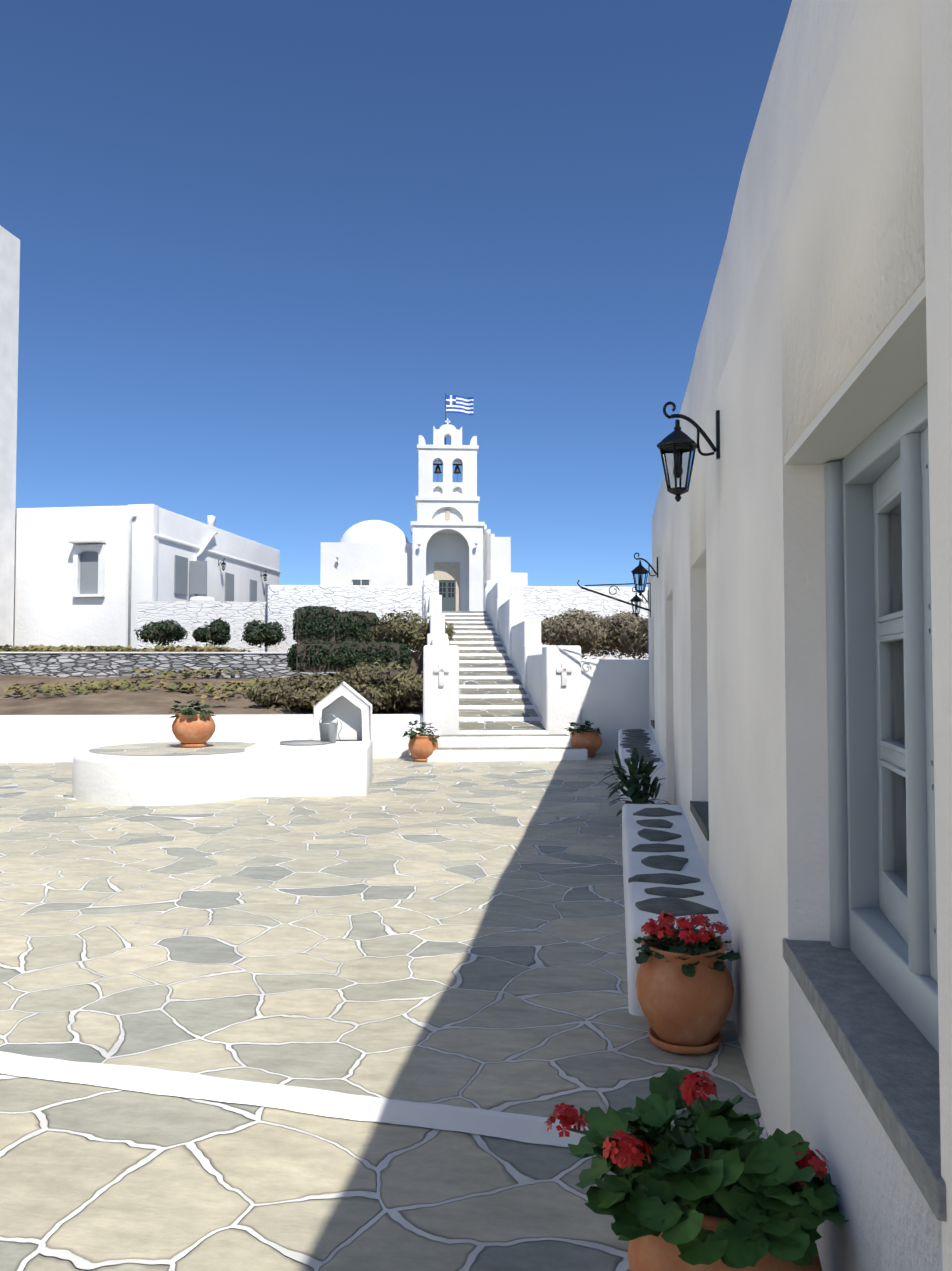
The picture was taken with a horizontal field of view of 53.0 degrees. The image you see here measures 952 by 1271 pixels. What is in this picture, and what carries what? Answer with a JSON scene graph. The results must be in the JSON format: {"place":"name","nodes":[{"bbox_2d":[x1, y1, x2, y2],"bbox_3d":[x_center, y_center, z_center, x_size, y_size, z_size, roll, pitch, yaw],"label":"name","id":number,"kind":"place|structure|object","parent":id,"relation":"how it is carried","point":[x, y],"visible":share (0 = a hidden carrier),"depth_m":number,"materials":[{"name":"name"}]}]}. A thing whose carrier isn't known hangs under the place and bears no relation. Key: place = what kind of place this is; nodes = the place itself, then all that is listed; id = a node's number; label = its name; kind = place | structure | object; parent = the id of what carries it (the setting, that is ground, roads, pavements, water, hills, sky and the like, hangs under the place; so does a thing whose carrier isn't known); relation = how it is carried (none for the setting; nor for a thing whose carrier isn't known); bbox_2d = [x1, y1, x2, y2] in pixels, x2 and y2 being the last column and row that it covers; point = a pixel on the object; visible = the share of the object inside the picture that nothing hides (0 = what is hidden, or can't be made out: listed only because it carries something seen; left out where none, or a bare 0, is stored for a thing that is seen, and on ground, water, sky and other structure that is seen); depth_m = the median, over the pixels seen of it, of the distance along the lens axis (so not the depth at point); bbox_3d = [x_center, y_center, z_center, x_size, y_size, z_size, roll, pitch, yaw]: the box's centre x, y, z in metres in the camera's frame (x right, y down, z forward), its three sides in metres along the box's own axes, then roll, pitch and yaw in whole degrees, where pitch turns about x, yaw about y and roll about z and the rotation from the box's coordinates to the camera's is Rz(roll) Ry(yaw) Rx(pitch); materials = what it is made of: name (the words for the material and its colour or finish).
{"place":"outdoors","nodes":[
{"label":"outdoors","id":0,"kind":"place"},
{"bbox_2d":[89,742,255,755],"bbox_3d":[-2.959,1.128,9.577,1.717,0.001,1.717,0,-2,8],"label":"round platform top","id":1,"kind":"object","parent":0,"point":[159,749],"depth_m":9.39,"materials":[{"name":"beige stone"}]},
{"bbox_2d":[172,713,215,747],"bbox_3d":[-2.865,0.961,9.689,0.429,0.337,0.429,0,-2,8],"label":"flower pot","id":2,"kind":"object","parent":1,"relation":"on","point":[196,731],"visible":0.88,"depth_m":9.54,"materials":[{"name":"ceramic"}]},
{"bbox_2d":[190,596,214,600],"bbox_3d":[-9.314,-1.153,32.504,0.840,0.300,0.840,0,-2,8],"label":"window sill","id":3,"kind":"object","parent":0,"point":[199,598],"visible":0.42,"depth_m":32.16,"materials":[{"name":"white paint"}]},
{"bbox_2d":[0,674,422,714],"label":"earth slope","id":4,"kind":"structure","parent":0,"point":[151,700],"depth_m":14.55,"materials":[{"name":"brown soil"}]},
{"bbox_2d":[0,653,343,678],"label":"stone retaining wall","id":5,"kind":"structure","parent":4,"relation":"on","point":[252,665],"depth_m":18.07,"materials":[{"name":"grey stone"}]},
{"bbox_2d":[0,652,286,653],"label":"wall coping","id":6,"kind":"object","parent":5,"relation":"on","point":[146,652],"depth_m":18.07,"materials":[{"name":"white paint"}]},
{"bbox_2d":[3,668,340,702],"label":"ground plants","id":7,"kind":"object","parent":4,"relation":"on","point":[131,684],"depth_m":15.67,"materials":[{"name":"plant"}]},
{"bbox_2d":[241,674,355,711],"bbox_3d":[-2.459,0.878,14.087,2.002,0.645,1.899,0,-2,8],"label":"olive bush","id":8,"kind":"object","parent":4,"relation":"on","point":[308,692],"visible":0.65,"depth_m":13.62,"materials":[{"name":"green plant"}]},
{"bbox_2d":[287,640,411,671],"bbox_3d":[-2.197,0.362,16.721,2.173,0.563,1.201,0,-2,-4],"label":"dark hedge","id":9,"kind":"object","parent":4,"relation":"on","point":[326,656],"visible":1,"depth_m":16.22,"materials":[{"name":"green plant"}]},
{"bbox_2d":[327,659,422,713],"bbox_3d":[-1.379,0.753,13.834,1.862,0.826,1.988,2,-3,-40],"label":"olive bush","id":10,"kind":"object","parent":4,"relation":"on","point":[383,686],"visible":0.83,"depth_m":13.29,"materials":[{"name":"green plant"}]},
{"bbox_2d":[0,753,768,1270],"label":"courtyard paving","id":11,"kind":"structure","parent":0,"point":[432,933],"depth_m":3.80,"materials":[{"name":"beige stone"}]},
{"bbox_2d":[72,741,250,805],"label":"well platform","id":12,"kind":"structure","parent":11,"relation":"on","point":[132,780],"depth_m":8.66,"materials":[{"name":"white paint"}]},
{"bbox_2d":[0,714,422,762],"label":"low wall","id":13,"kind":"structure","parent":11,"relation":"on","point":[44,738],"depth_m":12.05,"materials":[{"name":"white paint"}]},
{"bbox_2d":[0,1051,588,1146],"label":"strip","id":14,"kind":"object","parent":11,"relation":"on","point":[511,1126],"visible":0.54,"depth_m":3.15,"materials":[{"name":"white paint"}]},
{"bbox_2d":[244,739,372,796],"bbox_3d":[-1.648,1.458,9.590,1.160,0.750,1.100,0,-2,-3],"label":"well head","id":15,"kind":"object","parent":11,"relation":"on","point":[337,768],"visible":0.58,"depth_m":9.05},
{"bbox_2d":[280,740,329,744],"bbox_3d":[-1.702,1.067,9.501,0.499,0.015,0.499,0,-2,8],"label":"well cover","id":16,"kind":"object","parent":15,"relation":"on","point":[306,742],"visible":1,"depth_m":9.42,"materials":[{"name":"grey metal"}]},
{"bbox_2d":[318,714,341,742],"bbox_3d":[-1.465,0.934,9.615,0.246,0.294,0.199,0,-2,8],"label":"bucket","id":17,"kind":"object","parent":15,"relation":"on","point":[328,731],"visible":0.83,"depth_m":9.55,"materials":[{"name":"silver metal"}]},
{"bbox_2d":[313,682,371,740],"bbox_3d":[-1.402,0.797,10.039,0.604,0.628,0.282,0,-2,-3],"label":"well niche","id":18,"kind":"object","parent":15,"relation":"on","point":[347,706],"visible":0.94,"depth_m":10.07,"materials":[{"name":"white paint"}]},
{"bbox_2d":[408,734,437,761],"bbox_3d":[-0.642,1.369,11.606,0.366,0.310,0.366,0,-2,8],"label":"flower pot","id":19,"kind":"object","parent":11,"relation":"on","point":[422,748],"visible":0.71,"depth_m":11.47,"materials":[{"name":"ceramic"}]},
{"bbox_2d":[402,720,439,741],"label":"potted plant","id":20,"kind":"object","parent":19,"relation":"in","point":[412,733],"visible":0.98,"depth_m":11.61,"materials":[{"name":"green plant"}]},
{"bbox_2d":[423,645,458,734],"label":"gate pillar","id":21,"kind":"structure","parent":11,"relation":"on","point":[441,709],"depth_m":12.19,"materials":[{"name":"white paint"}]},
{"bbox_2d":[433,663,448,685],"bbox_3d":[-0.443,0.499,12.186,0.200,0.290,0.030,0,-2,-3],"label":"cross","id":22,"kind":"object","parent":21,"relation":"attached to","point":[441,670],"visible":0.94,"depth_m":12.17,"materials":[{"name":"white paint"}]},
{"bbox_2d":[542,645,580,735],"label":"gate pillar","id":23,"kind":"structure","parent":11,"relation":"on","point":[561,707],"depth_m":12.29,"materials":[{"name":"white paint"}]},
{"bbox_2d":[556,663,571,685],"bbox_3d":[1.134,0.502,12.276,0.200,0.290,0.030,0,-2,-3],"label":"cross","id":24,"kind":"object","parent":23,"relation":"attached to","point":[563,670],"visible":0.96,"depth_m":12.26,"materials":[{"name":"white paint"}]},
{"bbox_2d":[571,731,601,756],"bbox_3d":[1.379,1.359,11.994,0.410,0.310,0.410,0,-2,8],"label":"flower pot","id":25,"kind":"object","parent":11,"relation":"on","point":[591,742],"visible":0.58,"depth_m":11.84,"materials":[{"name":"ceramic"}]},
{"bbox_2d":[564,721,600,734],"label":"potted plant","id":26,"kind":"object","parent":25,"relation":"on","point":[581,727],"visible":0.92,"depth_m":11.95,"materials":[{"name":"green plant"}]},
{"bbox_2d":[600,747,671,815],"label":"plant","id":27,"kind":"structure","parent":11,"relation":"on","point":[634,792],"depth_m":7.32,"materials":[{"name":"green plant"}]},
{"bbox_2d":[618,729,664,802],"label":"bench wall","id":28,"kind":"structure","parent":11,"relation":"on","point":[623,754],"depth_m":8.66,"materials":[{"name":"white paint"}]},
{"bbox_2d":[620,729,659,761],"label":"bench top slabs","id":29,"kind":"structure","parent":28,"relation":"on","point":[638,739],"depth_m":10.18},
{"bbox_2d":[622,804,732,1020],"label":"bench wall","id":30,"kind":"structure","parent":11,"relation":"on","point":[636,919],"depth_m":4.57,"materials":[{"name":"white paint"}]},
{"bbox_2d":[628,808,717,916],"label":"wall bench slabs","id":31,"kind":"object","parent":30,"relation":"on","point":[672,902],"visible":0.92,"depth_m":4.56,"materials":[{"name":"grey stone"}]},
{"bbox_2d":[636,932,733,1054],"bbox_3d":[0.771,1.319,3.531,0.356,0.366,0.356,0,-2,8],"label":"pot","id":32,"kind":"object","parent":11,"relation":"on","point":[684,1014],"visible":0.92,"depth_m":3.40,"materials":[{"name":"ceramic"}]},
{"bbox_2d":[634,910,740,976],"bbox_3d":[0.776,1.130,3.528,0.381,0.198,0.374,0,-2,8],"label":"geranium","id":33,"kind":"object","parent":32,"relation":"on","point":[687,931],"visible":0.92,"depth_m":3.48,"materials":[{"name":"red plant"}]},
{"bbox_2d":[628,1145,821,1270],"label":"pot","id":34,"kind":"object","parent":11,"relation":"on","point":[652,1253],"visible":0.1,"depth_m":1.90,"materials":[{"name":"ceramic"}]},
{"bbox_2d":[354,652,422,674],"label":"hill terrace","id":35,"kind":"structure","parent":0,"point":[417,662],"depth_m":18.87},
{"bbox_2d":[0,644,250,651],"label":"ground plants","id":36,"kind":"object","parent":35,"relation":"on","point":[78,648],"depth_m":18.37,"materials":[{"name":"plant"}]},
{"bbox_2d":[133,619,189,646],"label":"round shrub","id":37,"kind":"object","parent":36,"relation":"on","point":[170,631],"visible":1,"depth_m":22.13,"materials":[{"name":"green plant"}]},
{"bbox_2d":[192,617,230,646],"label":"round shrub","id":38,"kind":"object","parent":35,"relation":"on","point":[217,631],"visible":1,"depth_m":22.25,"materials":[{"name":"green plant"}]},
{"bbox_2d":[241,619,286,647],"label":"round shrub","id":39,"kind":"object","parent":35,"relation":"on","point":[259,633],"visible":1,"depth_m":22.11,"materials":[{"name":"green plant"}]},
{"bbox_2d":[292,605,340,642],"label":"cypress shrub","id":40,"kind":"object","parent":35,"relation":"on","point":[313,623],"visible":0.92,"depth_m":19.76,"materials":[{"name":"green plant"}]},
{"bbox_2d":[336,610,378,641],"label":"bush","id":41,"kind":"object","parent":35,"relation":"on","point":[355,625],"visible":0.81,"depth_m":20.10,"materials":[{"name":"green plant"}]},
{"bbox_2d":[364,609,455,655],"bbox_3d":[-1.331,-0.013,19.230,1.832,1.054,1.767,0,-2,8],"label":"wispy bush","id":42,"kind":"object","parent":35,"relation":"on","point":[411,633],"visible":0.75,"depth_m":18.87,"materials":[{"name":"brown plant"}]},
{"bbox_2d":[0,0,791,586],"label":"sky","id":43,"kind":"structure","parent":0,"point":[265,244],"materials":[{"name":"blue"}]},
{"bbox_2d":[630,587,648,616],"bbox_3d":[2.118,-0.435,12.378,0.237,0.391,0.160,0,-2,8],"label":"wall lantern","id":44,"kind":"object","parent":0,"point":[635,598],"depth_m":12.35,"materials":[{"name":"black metal"}]},
{"bbox_2d":[631,553,657,595],"bbox_3d":[1.716,-0.624,9.713,0.271,0.447,0.182,0,-2,8],"label":"wall lantern","id":45,"kind":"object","parent":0,"point":[639,568],"depth_m":9.68,"materials":[{"name":"black metal"}]},
{"bbox_2d":[657,401,719,501],"bbox_3d":[0.909,-0.790,4.093,0.264,0.436,0.178,0,-2,8],"label":"wall lantern","id":46,"kind":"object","parent":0,"point":[677,437],"depth_m":4.06,"materials":[{"name":"black metal"}]},
{"bbox_2d":[652,0,859,564],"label":"parapet","id":47,"kind":"structure","parent":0,"point":[813,39],"depth_m":3.18,"materials":[{"name":"white paint"}]},
{"bbox_2d":[648,0,951,1270],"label":"building wall","id":48,"kind":"structure","parent":0,"point":[858,250],"depth_m":2.52,"materials":[{"name":"white paint"}]},
{"bbox_2d":[784,279,926,464],"bbox_3d":[0.836,-0.493,1.965,0.186,0.028,1.186,0,-2,8],"label":"window lintel","id":49,"kind":"structure","parent":48,"relation":"attached to","point":[885,380],"depth_m":1.89,"materials":[{"name":"white paint"}]},
{"bbox_2d":[782,938,946,1221],"bbox_3d":[0.833,0.808,1.918,0.212,0.054,1.230,0,-2,8],"label":"window sill","id":50,"kind":"structure","parent":48,"relation":"attached to","point":[888,1053],"depth_m":1.79,"materials":[{"name":"grey stone"}]},
{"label":"church terrace ground","id":51,"kind":"structure","parent":0,"visible":0},
{"bbox_2d":[137,601,267,651],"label":"terrace wall","id":52,"kind":"structure","parent":51,"relation":"on","point":[190,616],"depth_m":24.19,"materials":[{"name":"white stone"}]},
{"bbox_2d":[320,418,527,610],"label":"church bell tower","id":53,"kind":"structure","parent":51,"relation":"on","point":[455,538],"depth_m":41.02,"materials":[{"name":"white paint"}]},
{"bbox_2d":[353,580,368,584],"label":"window","id":54,"kind":"structure","parent":53,"relation":"in","point":[358,582],"depth_m":41.07,"materials":[{"name":"grey glass"}]},
{"bbox_2d":[340,520,408,542],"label":"church dome","id":55,"kind":"structure","parent":53,"relation":"attached to","point":[373,531],"depth_m":41.72,"materials":[{"name":"white paint"}]},
{"bbox_2d":[433,464,441,473],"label":"church bell","id":56,"kind":"object","parent":53,"relation":"attached to","point":[437,470],"visible":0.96,"depth_m":41.16,"materials":[{"name":"brown metal"}]},
{"bbox_2d":[445,394,445,444],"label":"flag pole","id":57,"kind":"object","parent":53,"relation":"on","point":[445,415],"visible":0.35,"depth_m":41.62,"materials":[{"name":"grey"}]},
{"bbox_2d":[446,395,473,414],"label":"greek flag","id":58,"kind":"object","parent":57,"relation":"attached to","point":[459,404],"visible":1,"depth_m":41.67,"materials":[{"name":"blue fabric"}]},
{"bbox_2d":[434,562,459,610],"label":"church door frame","id":59,"kind":"object","parent":53,"relation":"attached to","point":[446,570],"visible":0.6,"depth_m":41.83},
{"bbox_2d":[439,580,455,610],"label":"church door","id":60,"kind":"structure","parent":53,"relation":"in","point":[448,603],"depth_m":41.83,"materials":[{"name":"teal wood"}]},
{"bbox_2d":[440,582,453,596],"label":"door panes","id":61,"kind":"object","parent":60,"relation":"in","point":[444,589],"visible":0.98,"depth_m":41.84,"materials":[{"name":"black glass"}]},
{"bbox_2d":[445,509,449,520],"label":"church plaque","id":62,"kind":"object","parent":53,"relation":"attached to","point":[447,514],"visible":0.93,"depth_m":40.90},
{"bbox_2d":[453,464,461,473],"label":"church bell","id":63,"kind":"object","parent":53,"relation":"attached to","point":[457,470],"visible":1,"depth_m":41.20,"materials":[{"name":"brown metal"}]},
{"bbox_2d":[267,580,648,659],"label":"stone wall","id":64,"kind":"structure","parent":51,"relation":"on","point":[285,602],"depth_m":24.12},
{"bbox_3d":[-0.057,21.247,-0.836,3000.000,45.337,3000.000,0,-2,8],"label":"terrain ground","id":65,"kind":"structure","parent":0,"visible":0},
{"bbox_2d":[0,226,19,647],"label":"tower wall","id":66,"kind":"structure","parent":65,"relation":"on","point":[9,280],"depth_m":31.79,"materials":[{"name":"white paint"}]},
{"bbox_2d":[13,504,280,648],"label":"building","id":67,"kind":"structure","parent":65,"relation":"on","point":[49,609],"depth_m":32.41,"materials":[{"name":"white paint"}]},
{"bbox_2d":[68,538,105,596],"bbox_3d":[-13.053,-2.267,32.012,1.150,1.930,0.420,0,-2,8],"label":"window surround","id":68,"kind":"object","parent":67,"relation":"attached to","point":[98,545],"visible":1,"depth_m":32.05,"materials":[{"name":"white paint"}]},
{"bbox_2d":[80,552,97,593],"bbox_3d":[-13.009,-2.104,32.212,0.720,1.440,0.040,0,-2,8],"label":"window","id":69,"kind":"structure","parent":67,"relation":"in","point":[88,572],"depth_m":32.20,"materials":[{"name":"grey"}]},
{"bbox_2d":[128,514,217,645],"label":"building pipes","id":70,"kind":"object","parent":67,"relation":"attached to","point":[211,520],"visible":0.85,"depth_m":31.94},
{"bbox_2d":[189,561,206,593],"bbox_3d":[-10.026,-2.094,34.436,0.650,1.200,0.050,0,-2,8],"label":"window","id":71,"kind":"structure","parent":67,"relation":"attached to","point":[197,577],"depth_m":34.41,"materials":[{"name":"grey wood"}]},
{"bbox_2d":[174,555,268,601],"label":"window shutters","id":72,"kind":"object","parent":67,"relation":"in","point":[181,577],"depth_m":34.41,"materials":[{"name":"grey wood"}]},
{"bbox_2d":[218,558,225,570],"bbox_3d":[-9.900,-2.765,37.247,0.305,0.503,0.205,0,-2,8],"label":"wall lantern","id":73,"kind":"object","parent":67,"relation":"attached to","point":[223,562],"depth_m":37.22,"materials":[{"name":"black metal"}]},
{"bbox_2d":[261,570,266,580],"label":"wall lantern","id":74,"kind":"object","parent":67,"relation":"attached to","point":[265,574],"depth_m":41.65,"materials":[{"name":"black metal"}]},
{"bbox_2d":[425,595,448,644],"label":"stair parapet","id":75,"kind":"structure","parent":65,"relation":"on","point":[437,635],"depth_m":17.83,"materials":[{"name":"white paint"}]},
{"bbox_2d":[427,611,587,761],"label":"stair risers","id":76,"kind":"object","parent":65,"relation":"on","point":[503,754],"visible":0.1,"depth_m":11.94,"materials":[{"name":"white paint"}]},
{"bbox_2d":[437,611,582,749],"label":"stair treads","id":77,"kind":"object","parent":76,"relation":"on","point":[500,725],"visible":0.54,"depth_m":14.46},
{"bbox_2d":[484,581,547,715],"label":"stair parapet","id":78,"kind":"structure","parent":65,"relation":"on","point":[518,632],"depth_m":16.51,"materials":[{"name":"white paint"}]},
{"bbox_2d":[581,659,648,752],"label":"cross wall","id":79,"kind":"structure","parent":65,"relation":"on","point":[614,697],"depth_m":12.37,"materials":[{"name":"white paint"}]},
{"bbox_3d":[4.000,-0.216,-1.525,6.550,3.430,26.250,0,-2,8],"label":"building","id":80,"kind":"object","parent":65,"relation":"on","visible":0},
{"bbox_2d":[577,580,650,616],"bbox_3d":[1.697,-0.455,11.732,0.908,0.473,0.028,0,-2,8],"label":"sign bracket","id":81,"kind":"object","parent":80,"relation":"attached to","point":[599,593],"visible":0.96,"depth_m":11.72,"materials":[{"name":"black metal"}]},
{"bbox_2d":[690,801,708,840],"bbox_3d":[1.290,0.985,5.116,0.200,0.054,1.040,0,-2,8],"label":"window sill","id":82,"kind":"structure","parent":80,"relation":"attached to","point":[699,811],"depth_m":5.14,"materials":[{"name":"grey stone"}]},
{"bbox_2d":[824,383,938,1052],"bbox_3d":[0.904,0.153,1.931,0.128,1.265,1.190,0,-2,8],"label":"window frame","id":83,"kind":"object","parent":80,"relation":"attached to","point":[863,929],"visible":0.85,"depth_m":2.45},
{"bbox_2d":[873,456,907,944],"bbox_3d":[0.989,0.142,2.194,0.057,1.085,0.525,0,-2,13],"label":"window leaf","id":84,"kind":"object","parent":83,"relation":"attached to","point":[892,836],"visible":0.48,"depth_m":2.32,"materials":[{"name":"grey wood"}]},
{"bbox_2d":[900,427,937,982],"bbox_3d":[0.876,0.124,1.685,0.080,1.085,0.553,0,-2,8],"label":"window leaf","id":85,"kind":"object","parent":83,"relation":"attached to","point":[919,741],"visible":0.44,"depth_m":1.91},
{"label":"hill ground","id":86,"kind":"structure","parent":0,"visible":0},
{"bbox_2d":[541,608,612,658],"bbox_3d":[1.722,-0.034,16.731,1.477,0.932,2.368,1,-2,-20],"label":"dry bush","id":87,"kind":"object","parent":86,"relation":"on","point":[583,631],"visible":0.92,"depth_m":16.39,"materials":[{"name":"brown plant"}]},
{"bbox_2d":[585,610,646,658],"bbox_3d":[2.755,-0.012,17.981,1.400,0.938,2.501,1,-2,-14],"label":"dry bush","id":88,"kind":"object","parent":86,"relation":"on","point":[613,624],"visible":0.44,"depth_m":17.31,"materials":[{"name":"brown plant"}]},
{"bbox_2d":[617,617,648,659],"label":"dry bush","id":89,"kind":"object","parent":86,"relation":"on","point":[633,636],"visible":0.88,"depth_m":15.20,"materials":[{"name":"brown plant"}]},
{"label":"pot soil","id":90,"kind":"structure","parent":0,"visible":0},
{"bbox_2d":[169,700,215,717],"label":"potted plant","id":91,"kind":"object","parent":90,"relation":"on","point":[188,712],"visible":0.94,"depth_m":9.61,"materials":[{"name":"green plant"}]},
{"label":"pot soil","id":92,"kind":"structure","parent":0,"visible":0},
{"bbox_2d":[545,1066,848,1267],"bbox_3d":[0.475,1.104,2.026,0.557,0.271,0.575,2,-3,-42],"label":"geranium","id":93,"kind":"object","parent":92,"relation":"on","point":[744,1175],"visible":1,"depth_m":1.92,"materials":[{"name":"green plant"}]}
]}

